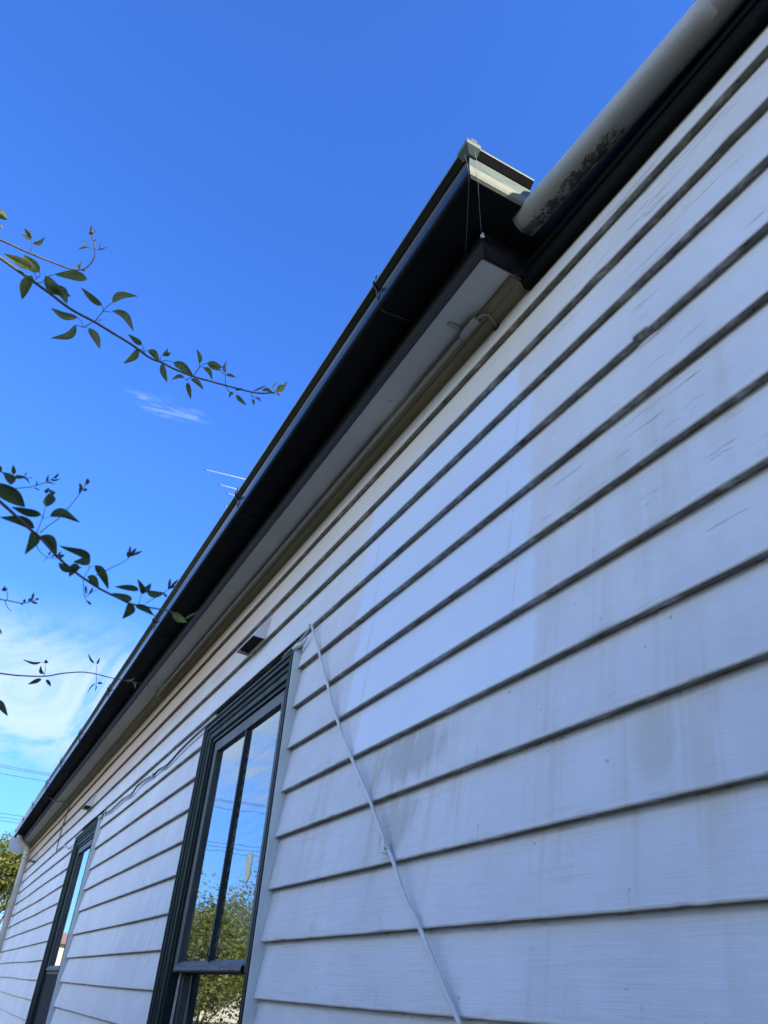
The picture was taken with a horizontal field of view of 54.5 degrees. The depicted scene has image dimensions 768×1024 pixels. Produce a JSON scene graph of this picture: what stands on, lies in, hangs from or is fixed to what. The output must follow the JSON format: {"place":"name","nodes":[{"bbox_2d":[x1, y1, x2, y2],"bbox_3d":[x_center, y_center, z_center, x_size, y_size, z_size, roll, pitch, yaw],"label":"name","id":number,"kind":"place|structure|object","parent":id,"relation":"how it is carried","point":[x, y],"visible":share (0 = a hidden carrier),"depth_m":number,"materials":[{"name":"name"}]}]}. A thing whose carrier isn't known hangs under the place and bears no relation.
{"place":"outdoors","nodes":[
{"label":"outdoors","id":0,"kind":"place"},
{"bbox_2d":[0,0,694,928],"label":"sky","id":1,"kind":"structure","parent":0,"point":[246,171],"materials":[{"name":"blue"}]},
{"label":"ground","id":2,"kind":"structure","parent":0,"visible":0},
{"bbox_2d":[0,831,22,923],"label":"leafy tree","id":3,"kind":"object","parent":2,"relation":"on","point":[10,862],"visible":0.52,"depth_m":17.67,"materials":[{"name":"green plant"}]},
{"bbox_2d":[0,586,38,634],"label":"climbing vine","id":4,"kind":"object","parent":2,"relation":"on","point":[4,588],"visible":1,"depth_m":0.94,"materials":[{"name":"green plant"}]},
{"bbox_2d":[0,465,59,489],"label":"climbing vine","id":5,"kind":"object","parent":2,"relation":"on","point":[13,470],"visible":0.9,"depth_m":1.04,"materials":[{"name":"green plant"}]},
{"bbox_2d":[0,210,106,271],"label":"climbing vine","id":6,"kind":"object","parent":2,"relation":"on","point":[3,216],"visible":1,"depth_m":1.42,"materials":[{"name":"green plant"}]},
{"bbox_2d":[0,654,164,715],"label":"climbing vine","id":7,"kind":"object","parent":2,"relation":"on","point":[3,706],"visible":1,"depth_m":1.25,"materials":[{"name":"green plant"}]},
{"bbox_2d":[0,472,196,622],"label":"climbing vine","id":8,"kind":"object","parent":2,"relation":"on","point":[10,494],"visible":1,"depth_m":0.88,"materials":[{"name":"green plant"}]},
{"bbox_2d":[0,253,287,404],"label":"climbing vine","id":9,"kind":"object","parent":2,"relation":"on","point":[52,286],"visible":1,"depth_m":1.36,"materials":[{"name":"green plant"}]},
{"bbox_2d":[0,0,767,1023],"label":"weatherboard house","id":10,"kind":"structure","parent":2,"relation":"on","point":[516,572],"depth_m":1.96,"materials":[{"name":"white paint"}]},
{"bbox_2d":[0,875,11,912],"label":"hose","id":11,"kind":"object","parent":10,"relation":"attached to","point":[9,894],"visible":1,"depth_m":12.01,"materials":[{"name":"black rubber"}]},
{"bbox_2d":[48,797,69,849],"bbox_3d":[-4.193,3.866,9.368,0.823,0.707,0.161,-17,-39,29],"label":"drop wire","id":12,"kind":"object","parent":10,"relation":"attached to","point":[64,819],"visible":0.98,"depth_m":9.27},
{"bbox_2d":[25,815,102,1023],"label":"window","id":13,"kind":"structure","parent":10,"relation":"in","point":[48,984],"depth_m":6.85,"materials":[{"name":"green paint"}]},
{"bbox_2d":[101,723,207,815],"bbox_3d":[-1.742,1.958,5.395,0.020,0.068,3.370,19,-36,-21],"label":"cable","id":14,"kind":"object","parent":10,"relation":"attached to","point":[168,763],"depth_m":5.03,"materials":[{"name":"white plastic"}]},
{"bbox_2d":[204,469,244,506],"bbox_3d":[-1.925,1.662,11.424,2.203,3.870,2.240,6,-33,-3],"label":"tv antenna","id":15,"kind":"object","parent":10,"relation":"attached to","point":[223,485],"visible":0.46,"depth_m":11.62,"materials":[{"name":"metal"}]},
{"bbox_2d":[146,636,307,1023],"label":"window","id":16,"kind":"structure","parent":10,"relation":"in","point":[185,962],"depth_m":3.40,"materials":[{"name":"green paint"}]},
{"bbox_2d":[215,722,278,948],"bbox_3d":[-0.554,1.428,3.357,0.040,0.920,0.900,19,-36,-21],"label":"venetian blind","id":17,"kind":"object","parent":10,"relation":"hanging from","point":[268,736],"visible":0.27,"depth_m":3.43,"materials":[{"name":"white plastic"}]},
{"bbox_2d":[244,853,252,883],"bbox_3d":[-0.548,1.436,3.005,0.001,0.113,0.080,19,-36,-21],"label":"torn sticker","id":18,"kind":"object","parent":10,"relation":"attached to","point":[249,858],"visible":1,"depth_m":3.00,"materials":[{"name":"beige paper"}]},
{"bbox_2d":[155,314,499,695],"bbox_3d":[-0.711,0.390,4.067,0.134,0.044,4.444,19,-36,-21],"label":"electrical conduit","id":19,"kind":"object","parent":10,"relation":"attached to","point":[470,326],"visible":1,"depth_m":3.01,"materials":[{"name":"white plastic"}]},
{"bbox_2d":[282,623,461,1023],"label":"cable","id":20,"kind":"object","parent":10,"relation":"attached to","point":[385,849],"depth_m":1.97,"materials":[{"name":"white plastic"}]},
{"bbox_2d":[512,0,747,235],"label":"drain pipe","id":21,"kind":"object","parent":10,"relation":"attached to","point":[693,33],"visible":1,"depth_m":1.91,"materials":[{"name":"white plastic"}]}
]}

